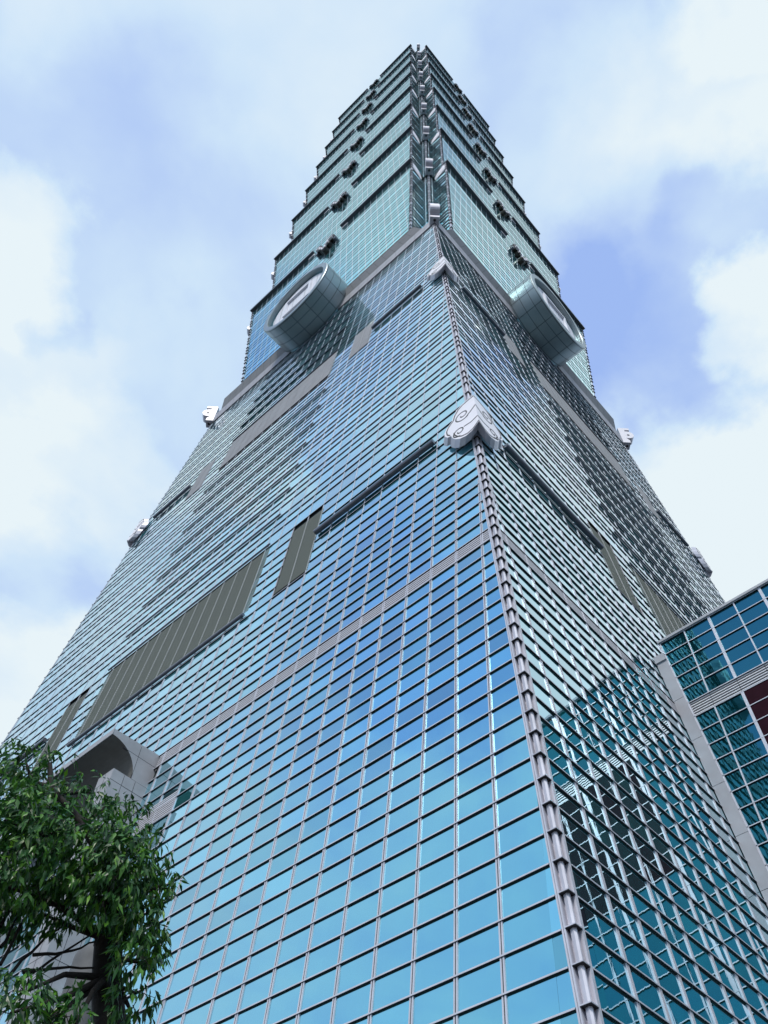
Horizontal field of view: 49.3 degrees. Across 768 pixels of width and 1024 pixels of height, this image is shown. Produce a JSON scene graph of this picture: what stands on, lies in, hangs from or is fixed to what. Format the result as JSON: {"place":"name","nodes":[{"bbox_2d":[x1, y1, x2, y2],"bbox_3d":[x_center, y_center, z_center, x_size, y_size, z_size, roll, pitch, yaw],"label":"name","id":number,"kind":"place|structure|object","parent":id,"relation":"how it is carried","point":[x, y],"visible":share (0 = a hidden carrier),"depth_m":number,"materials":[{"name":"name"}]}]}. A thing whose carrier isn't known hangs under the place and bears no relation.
{"place":"outdoors","nodes":[
{"label":"outdoors","id":0,"kind":"place"},
{"bbox_2d":[52,943,93,1023],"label":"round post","id":1,"kind":"object","parent":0,"point":[83,957],"visible":0.26,"depth_m":9.59,"materials":[{"name":"grey concrete"}]},
{"bbox_2d":[0,737,188,1023],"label":"street tree","id":2,"kind":"object","parent":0,"point":[110,932],"visible":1,"depth_m":7.08,"materials":[{"name":"green plant"}]},
{"bbox_2d":[0,44,767,1023],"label":"skyscraper","id":3,"kind":"structure","parent":0,"point":[352,688],"depth_m":40.56,"materials":[{"name":"metal"}]},
{"bbox_2d":[159,988,189,1023],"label":"window","id":4,"kind":"structure","parent":3,"relation":"in","point":[174,1005],"depth_m":28.85,"materials":[{"name":"blue glass"}]},
{"bbox_2d":[187,973,217,1009],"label":"window","id":5,"kind":"structure","parent":3,"relation":"in","point":[202,991],"depth_m":28.28,"materials":[{"name":"blue glass"}]},
{"bbox_2d":[195,947,224,981],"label":"window","id":6,"kind":"structure","parent":3,"relation":"in","point":[209,964],"depth_m":29.09,"materials":[{"name":"blue glass"}]},
{"bbox_2d":[209,986,240,1023],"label":"window","id":7,"kind":"structure","parent":3,"relation":"in","point":[225,1005],"depth_m":26.89,"materials":[{"name":"blue glass"}]},
{"bbox_2d":[216,958,247,994],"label":"window","id":8,"kind":"structure","parent":3,"relation":"in","point":[232,976],"depth_m":27.69,"materials":[{"name":"blue glass"}]},
{"bbox_2d":[223,931,253,966],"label":"window","id":9,"kind":"structure","parent":3,"relation":"in","point":[238,949],"depth_m":28.51,"materials":[{"name":"blue glass"}]},
{"bbox_2d":[229,907,258,940],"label":"window","id":10,"kind":"structure","parent":3,"relation":"in","point":[246,922],"depth_m":29.33,"materials":[{"name":"blue glass"}]},
{"bbox_2d":[237,1000,266,1023],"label":"window","id":11,"kind":"structure","parent":3,"relation":"in","point":[254,1015],"depth_m":25.61,"materials":[{"name":"blue glass"}]},
{"bbox_2d":[240,970,272,1009],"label":"window","id":12,"kind":"structure","parent":3,"relation":"in","point":[257,989],"depth_m":26.32,"materials":[{"name":"blue glass"}]},
{"bbox_2d":[246,942,277,979],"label":"window","id":13,"kind":"structure","parent":3,"relation":"in","point":[263,960],"depth_m":27.13,"materials":[{"name":"blue glass"}]},
{"bbox_2d":[252,915,283,952],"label":"window","id":14,"kind":"structure","parent":3,"relation":"in","point":[269,933],"depth_m":27.94,"materials":[{"name":"blue glass"}]},
{"bbox_2d":[258,891,287,925],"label":"window","id":15,"kind":"structure","parent":3,"relation":"in","point":[271,909],"depth_m":28.74,"materials":[{"name":"blue glass"}]},
{"bbox_2d":[267,984,300,1023],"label":"window","id":16,"kind":"structure","parent":3,"relation":"in","point":[285,1004],"depth_m":24.94,"materials":[{"name":"blue glass"}]},
{"bbox_2d":[272,954,305,994],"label":"window","id":17,"kind":"structure","parent":3,"relation":"in","point":[290,973],"depth_m":25.73,"materials":[{"name":"blue glass"}]},
{"bbox_2d":[0,225,584,1023],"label":"window frame","id":18,"kind":"structure","parent":3,"relation":"in","point":[571,969],"depth_m":38.87,"materials":[{"name":"metal"}]},
{"bbox_2d":[278,926,309,964],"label":"window","id":19,"kind":"structure","parent":3,"relation":"in","point":[295,944],"depth_m":26.54,"materials":[{"name":"blue glass"}]},
{"bbox_2d":[283,899,314,936],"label":"window","id":20,"kind":"structure","parent":3,"relation":"in","point":[301,916],"depth_m":27.37,"materials":[{"name":"blue glass"}]},
{"bbox_2d":[288,874,318,909],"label":"window","id":21,"kind":"structure","parent":3,"relation":"in","point":[306,890],"depth_m":28.17,"materials":[{"name":"blue glass"}]},
{"bbox_2d":[293,850,322,884],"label":"window","id":22,"kind":"structure","parent":3,"relation":"in","point":[310,866],"depth_m":28.97,"materials":[{"name":"blue glass"}]},
{"bbox_2d":[299,1000,331,1023],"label":"window","id":23,"kind":"structure","parent":3,"relation":"in","point":[320,1014],"depth_m":23.67,"materials":[{"name":"blue glass"}]},
{"bbox_2d":[301,967,336,1009],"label":"window","id":24,"kind":"structure","parent":3,"relation":"in","point":[317,989],"depth_m":24.36,"materials":[{"name":"blue glass"}]},
{"bbox_2d":[306,937,339,977],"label":"window","id":25,"kind":"structure","parent":3,"relation":"in","point":[325,956],"depth_m":25.17,"materials":[{"name":"blue glass"}]},
{"bbox_2d":[311,909,343,947],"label":"window","id":26,"kind":"structure","parent":3,"relation":"in","point":[329,927],"depth_m":25.99,"materials":[{"name":"blue glass"}]},
{"bbox_2d":[315,882,346,919],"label":"window","id":27,"kind":"structure","parent":3,"relation":"in","point":[334,899],"depth_m":26.78,"materials":[{"name":"blue glass"}]},
{"bbox_2d":[319,857,349,893],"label":"window","id":28,"kind":"structure","parent":3,"relation":"in","point":[338,873],"depth_m":27.61,"materials":[{"name":"blue glass"}]},
{"bbox_2d":[323,833,353,868],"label":"window","id":29,"kind":"structure","parent":3,"relation":"in","point":[341,849],"depth_m":28.39,"materials":[{"name":"blue glass"}]},
{"bbox_2d":[327,811,355,844],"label":"window","id":30,"kind":"structure","parent":3,"relation":"in","point":[344,826],"depth_m":29.22,"materials":[{"name":"blue glass"}]},
{"bbox_2d":[334,982,370,1023],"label":"window","id":31,"kind":"structure","parent":3,"relation":"in","point":[353,1004],"depth_m":22.99,"materials":[{"name":"blue glass"}]},
{"bbox_2d":[337,949,373,993],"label":"window","id":32,"kind":"structure","parent":3,"relation":"in","point":[357,970],"depth_m":23.79,"materials":[{"name":"blue glass"}]},
{"bbox_2d":[341,919,375,961],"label":"window","id":33,"kind":"structure","parent":3,"relation":"in","point":[362,938],"depth_m":24.61,"materials":[{"name":"blue glass"}]},
{"bbox_2d":[345,891,378,930],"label":"window","id":34,"kind":"structure","parent":3,"relation":"in","point":[365,909],"depth_m":25.41,"materials":[{"name":"blue glass"}]},
{"bbox_2d":[349,864,380,902],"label":"window","id":35,"kind":"structure","parent":3,"relation":"in","point":[368,881],"depth_m":26.21,"materials":[{"name":"blue glass"}]},
{"bbox_2d":[352,839,383,875],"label":"window","id":36,"kind":"structure","parent":3,"relation":"in","point":[370,856],"depth_m":27.02,"materials":[{"name":"blue glass"}]},
{"bbox_2d":[355,815,385,850],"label":"window","id":37,"kind":"structure","parent":3,"relation":"in","point":[373,831],"depth_m":27.84,"materials":[{"name":"blue glass"}]},
{"bbox_2d":[358,793,387,827],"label":"window","id":38,"kind":"structure","parent":3,"relation":"in","point":[376,808],"depth_m":28.66,"materials":[{"name":"blue glass"}]},
{"bbox_2d":[360,772,389,805],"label":"window","id":39,"kind":"structure","parent":3,"relation":"in","point":[379,786],"depth_m":29.45,"materials":[{"name":"blue glass"}]},
{"bbox_2d":[373,964,410,1010],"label":"window","id":40,"kind":"structure","parent":3,"relation":"in","point":[391,987],"depth_m":22.42,"materials":[{"name":"blue glass"}]},
{"bbox_2d":[376,931,412,975],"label":"window","id":41,"kind":"structure","parent":3,"relation":"in","point":[398,951],"depth_m":23.22,"materials":[{"name":"blue glass"}]},
{"bbox_2d":[378,901,413,943],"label":"window","id":42,"kind":"structure","parent":3,"relation":"in","point":[399,920],"depth_m":24.02,"materials":[{"name":"blue glass"}]},
{"bbox_2d":[381,872,414,912],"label":"window","id":43,"kind":"structure","parent":3,"relation":"in","point":[402,890],"depth_m":24.84,"materials":[{"name":"blue glass"}]},
{"bbox_2d":[383,845,416,884],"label":"window","id":44,"kind":"structure","parent":3,"relation":"in","point":[403,863],"depth_m":25.64,"materials":[{"name":"blue glass"}]},
{"bbox_2d":[386,821,417,857],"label":"window","id":45,"kind":"structure","parent":3,"relation":"in","point":[405,837],"depth_m":26.47,"materials":[{"name":"blue glass"}]},
{"bbox_2d":[388,797,418,832],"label":"window","id":46,"kind":"structure","parent":3,"relation":"in","point":[408,812],"depth_m":27.26,"materials":[{"name":"blue glass"}]},
{"bbox_2d":[390,775,419,809],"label":"window","id":47,"kind":"structure","parent":3,"relation":"in","point":[409,789],"depth_m":28.09,"materials":[{"name":"blue glass"}]},
{"bbox_2d":[392,754,420,786],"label":"window","id":48,"kind":"structure","parent":3,"relation":"in","point":[411,767],"depth_m":28.89,"materials":[{"name":"blue glass"}]},
{"bbox_2d":[413,980,452,1023],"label":"window","id":49,"kind":"structure","parent":3,"relation":"in","point":[434,1004],"depth_m":21.03,"materials":[{"name":"blue glass"}]},
{"bbox_2d":[414,945,452,992],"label":"window","id":50,"kind":"structure","parent":3,"relation":"in","point":[436,967],"depth_m":21.83,"materials":[{"name":"blue glass"}]},
{"bbox_2d":[416,911,453,957],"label":"window","id":51,"kind":"structure","parent":3,"relation":"in","point":[439,932],"depth_m":22.64,"materials":[{"name":"blue glass"}]},
{"bbox_2d":[417,881,453,924],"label":"window","id":52,"kind":"structure","parent":3,"relation":"in","point":[440,900],"depth_m":23.45,"materials":[{"name":"blue glass"}]},
{"bbox_2d":[419,852,453,894],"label":"window","id":53,"kind":"structure","parent":3,"relation":"in","point":[440,871],"depth_m":24.27,"materials":[{"name":"blue glass"}]},
{"bbox_2d":[420,826,453,865],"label":"window","id":54,"kind":"structure","parent":3,"relation":"in","point":[441,843],"depth_m":25.08,"materials":[{"name":"blue glass"}]},
{"bbox_2d":[421,801,453,839],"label":"window","id":55,"kind":"structure","parent":3,"relation":"in","point":[437,820],"depth_m":25.88,"materials":[{"name":"blue glass"}]},
{"bbox_2d":[422,777,453,814],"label":"window","id":56,"kind":"structure","parent":3,"relation":"in","point":[444,792],"depth_m":26.70,"materials":[{"name":"blue glass"}]},
{"bbox_2d":[423,755,453,790],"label":"window","id":57,"kind":"structure","parent":3,"relation":"in","point":[438,773],"depth_m":27.51,"materials":[{"name":"blue glass"}]},
{"bbox_2d":[424,735,453,768],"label":"window","id":58,"kind":"structure","parent":3,"relation":"in","point":[441,750],"depth_m":28.31,"materials":[{"name":"blue glass"}]},
{"bbox_2d":[425,715,453,747],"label":"window","id":59,"kind":"structure","parent":3,"relation":"in","point":[441,730],"depth_m":29.13,"materials":[{"name":"blue glass"}]},
{"bbox_2d":[458,676,486,708],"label":"window","id":60,"kind":"structure","parent":3,"relation":"in","point":[476,690],"depth_m":29.37,"materials":[{"name":"blue glass"}]},
{"bbox_2d":[458,695,487,728],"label":"window","id":61,"kind":"structure","parent":3,"relation":"in","point":[478,708],"depth_m":28.54,"materials":[{"name":"blue glass"}]},
{"bbox_2d":[458,714,488,749],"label":"window","id":62,"kind":"structure","parent":3,"relation":"in","point":[479,728],"depth_m":27.73,"materials":[{"name":"blue glass"}]},
{"bbox_2d":[458,735,489,771],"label":"window","id":63,"kind":"structure","parent":3,"relation":"in","point":[480,749],"depth_m":26.93,"materials":[{"name":"blue glass"}]},
{"bbox_2d":[458,757,490,794],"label":"window","id":64,"kind":"structure","parent":3,"relation":"in","point":[479,773],"depth_m":26.11,"materials":[{"name":"blue glass"}]},
{"bbox_2d":[458,780,492,819],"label":"window","id":65,"kind":"structure","parent":3,"relation":"in","point":[480,797],"depth_m":25.32,"materials":[{"name":"blue glass"}]},
{"bbox_2d":[458,805,493,846],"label":"window","id":66,"kind":"structure","parent":3,"relation":"in","point":[480,823],"depth_m":24.49,"materials":[{"name":"blue glass"}]},
{"bbox_2d":[458,832,494,874],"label":"window","id":67,"kind":"structure","parent":3,"relation":"in","point":[482,850],"depth_m":23.69,"materials":[{"name":"blue glass"}]},
{"bbox_2d":[458,861,495,905],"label":"window","id":68,"kind":"structure","parent":3,"relation":"in","point":[482,880],"depth_m":22.88,"materials":[{"name":"blue glass"}]},
{"bbox_2d":[458,891,497,937],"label":"window","id":69,"kind":"structure","parent":3,"relation":"in","point":[482,912],"depth_m":22.08,"materials":[{"name":"blue glass"}]},
{"bbox_2d":[458,924,499,972],"bbox_3d":[2.405,11.088,21.248,1.476,0.896,0.070,-37,-65,23],"label":"window","id":70,"kind":"structure","parent":3,"relation":"in","point":[483,946],"depth_m":21.27,"materials":[{"name":"blue glass"}]},
{"bbox_2d":[458,959,500,1010],"bbox_3d":[2.335,11.561,20.441,1.476,0.896,0.063,-37,-65,23],"label":"window","id":71,"kind":"structure","parent":3,"relation":"in","point":[483,983],"depth_m":20.45,"materials":[{"name":"blue glass"}]},
{"bbox_2d":[492,697,521,729],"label":"window","id":72,"kind":"structure","parent":3,"relation":"in","point":[512,709],"depth_m":27.19,"materials":[{"name":"blue glass"}]},
{"bbox_2d":[493,717,525,751],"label":"window","id":73,"kind":"structure","parent":3,"relation":"in","point":[514,730],"depth_m":26.37,"materials":[{"name":"blue glass"}]},
{"bbox_2d":[495,737,529,774],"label":"window","id":74,"kind":"structure","parent":3,"relation":"in","point":[517,752],"depth_m":25.56,"materials":[{"name":"blue glass"}]},
{"bbox_2d":[496,760,533,798],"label":"window","id":75,"kind":"structure","parent":3,"relation":"in","point":[521,775],"depth_m":24.72,"materials":[{"name":"blue glass"}]},
{"bbox_2d":[497,783,537,825],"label":"window","id":76,"kind":"structure","parent":3,"relation":"in","point":[524,800],"depth_m":23.90,"materials":[{"name":"blue glass"}]},
{"bbox_2d":[498,809,540,853],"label":"window","id":77,"kind":"structure","parent":3,"relation":"in","point":[527,827],"depth_m":23.11,"materials":[{"name":"blue glass"}]},
{"bbox_2d":[500,837,543,884],"bbox_3d":[3.635,9.327,22.290,1.476,0.896,0.064,-37,-65,23],"label":"window","id":78,"kind":"structure","parent":3,"relation":"in","point":[529,857],"depth_m":22.29,"materials":[{"name":"blue glass"}]},
{"bbox_2d":[501,868,547,917],"bbox_3d":[3.565,9.800,21.483,1.476,0.896,0.065,-37,-65,23],"label":"window","id":79,"kind":"structure","parent":3,"relation":"in","point":[531,889],"depth_m":21.48,"materials":[{"name":"blue glass"}]},
{"bbox_2d":[503,901,551,952],"bbox_3d":[3.495,10.273,20.675,1.476,0.896,0.062,-36,-65,23],"label":"window","id":80,"kind":"structure","parent":3,"relation":"in","point":[532,924],"depth_m":20.67,"materials":[{"name":"blue glass"}]},
{"bbox_2d":[505,937,554,990],"bbox_3d":[3.425,10.747,19.868,1.476,0.896,0.066,-37,-65,23],"label":"window","id":81,"kind":"structure","parent":3,"relation":"in","point":[535,961],"depth_m":19.86,"materials":[{"name":"blue glass"}]},
{"bbox_2d":[507,975,559,1023],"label":"window","id":82,"kind":"structure","parent":3,"relation":"in","point":[539,1001],"depth_m":19.07,"materials":[{"name":"blue glass"}]},
{"bbox_2d":[556,970,575,1012],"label":"window","id":83,"kind":"structure","parent":3,"relation":"in","point":[565,996],"depth_m":18.69,"materials":[{"name":"blue glass"}]},
{"bbox_2d":[554,785,586,828],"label":"window","id":84,"kind":"structure","parent":3,"relation":"in","point":[568,805],"depth_m":23.94,"materials":[{"name":"black glass"}]},
{"bbox_2d":[560,811,594,857],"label":"window","id":85,"kind":"structure","parent":3,"relation":"in","point":[572,830],"depth_m":23.13,"materials":[{"name":"black glass"}]},
{"bbox_2d":[566,839,602,887],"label":"window","id":86,"kind":"structure","parent":3,"relation":"in","point":[580,860],"depth_m":22.32,"materials":[{"name":"black glass"}]},
{"bbox_2d":[574,870,612,921],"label":"window","id":87,"kind":"structure","parent":3,"relation":"in","point":[590,893],"depth_m":21.50,"materials":[{"name":"black glass"}]},
{"bbox_2d":[436,225,767,1023],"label":"window frame","id":88,"kind":"structure","parent":3,"relation":"in","point":[591,970],"depth_m":36.82,"materials":[{"name":"metal"}]},
{"bbox_2d":[583,903,621,956],"bbox_3d":[5.423,10.375,20.681,0.061,0.896,1.476,-36,-65,23],"label":"window","id":89,"kind":"structure","parent":3,"relation":"in","point":[599,927],"depth_m":20.69,"materials":[{"name":"teal glass"}]},
{"bbox_2d":[593,839,624,881],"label":"window","id":90,"kind":"structure","parent":3,"relation":"in","point":[605,857],"depth_m":23.73,"materials":[{"name":"black glass"}]},
{"bbox_2d":[592,939,632,994],"bbox_3d":[5.448,10.853,19.874,0.070,0.896,1.476,-37,-65,23],"label":"window","id":91,"kind":"structure","parent":3,"relation":"in","point":[609,965],"depth_m":19.88,"materials":[{"name":"teal glass"}]},
{"bbox_2d":[601,867,633,911],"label":"window","id":92,"kind":"structure","parent":3,"relation":"in","point":[615,888],"depth_m":22.92,"materials":[{"name":"black glass"}]},
{"bbox_2d":[601,978,640,1023],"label":"window","id":93,"kind":"structure","parent":3,"relation":"in","point":[622,1007],"depth_m":19.10,"materials":[{"name":"teal glass"}]},
{"bbox_2d":[610,898,644,945],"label":"window","id":94,"kind":"structure","parent":3,"relation":"in","point":[627,922],"depth_m":22.11,"materials":[{"name":"teal glass"}]},
{"bbox_2d":[619,931,655,981],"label":"window","id":95,"kind":"structure","parent":3,"relation":"in","point":[637,956],"depth_m":21.30,"materials":[{"name":"teal glass"}]},
{"bbox_2d":[631,891,662,934],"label":"window","id":96,"kind":"structure","parent":3,"relation":"in","point":[646,913],"depth_m":23.50,"materials":[{"name":"teal glass"}]},
{"bbox_2d":[630,968,667,1020],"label":"window","id":97,"kind":"structure","parent":3,"relation":"in","point":[648,994],"depth_m":20.49,"materials":[{"name":"teal glass"}]},
{"bbox_2d":[641,923,674,968],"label":"window","id":98,"kind":"structure","parent":3,"relation":"in","point":[656,944],"depth_m":22.69,"materials":[{"name":"teal glass"}]},
{"bbox_2d":[651,955,685,1003],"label":"window","id":99,"kind":"structure","parent":3,"relation":"in","point":[668,979],"depth_m":21.88,"materials":[{"name":"teal glass"}]},
{"bbox_2d":[660,915,691,957],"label":"window","id":100,"kind":"structure","parent":3,"relation":"in","point":[674,935],"depth_m":24.09,"materials":[{"name":"teal glass"}]},
{"bbox_2d":[662,991,692,1023],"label":"window","id":101,"kind":"structure","parent":3,"relation":"in","point":[679,1014],"depth_m":21.15,"materials":[{"name":"teal glass"}]},
{"bbox_2d":[670,945,702,990],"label":"window","id":102,"kind":"structure","parent":3,"relation":"in","point":[686,968],"depth_m":23.28,"materials":[{"name":"teal glass"}]},
{"bbox_2d":[681,978,714,1023],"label":"window","id":103,"kind":"structure","parent":3,"relation":"in","point":[698,1002],"depth_m":22.47,"materials":[{"name":"teal glass"}]},
{"bbox_2d":[698,967,730,1011],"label":"window","id":104,"kind":"structure","parent":3,"relation":"in","point":[714,990],"depth_m":23.85,"materials":[{"name":"teal glass"}]},
{"bbox_2d":[0,0,767,745],"label":"sky","id":105,"kind":"structure","parent":0,"point":[158,158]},
{"bbox_2d":[653,579,767,905],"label":"office annex","id":106,"kind":"object","parent":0,"point":[712,666],"visible":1,"depth_m":41.01,"materials":[{"name":"grey"}]},
{"bbox_2d":[659,583,767,870],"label":"window frame","id":107,"kind":"structure","parent":106,"relation":"in","point":[764,599],"depth_m":41.31,"materials":[{"name":"metal"}]},
{"bbox_2d":[728,724,759,749],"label":"window","id":108,"kind":"structure","parent":106,"relation":"in","point":[750,733],"depth_m":38.99,"materials":[{"name":"teal glass"}]},
{"bbox_2d":[734,739,767,766],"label":"window","id":109,"kind":"structure","parent":106,"relation":"in","point":[757,749],"depth_m":38.22,"materials":[{"name":"teal glass"}]},
{"bbox_2d":[741,756,767,783],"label":"window","id":110,"kind":"structure","parent":106,"relation":"in","point":[753,771],"depth_m":37.47,"materials":[{"name":"teal glass"}]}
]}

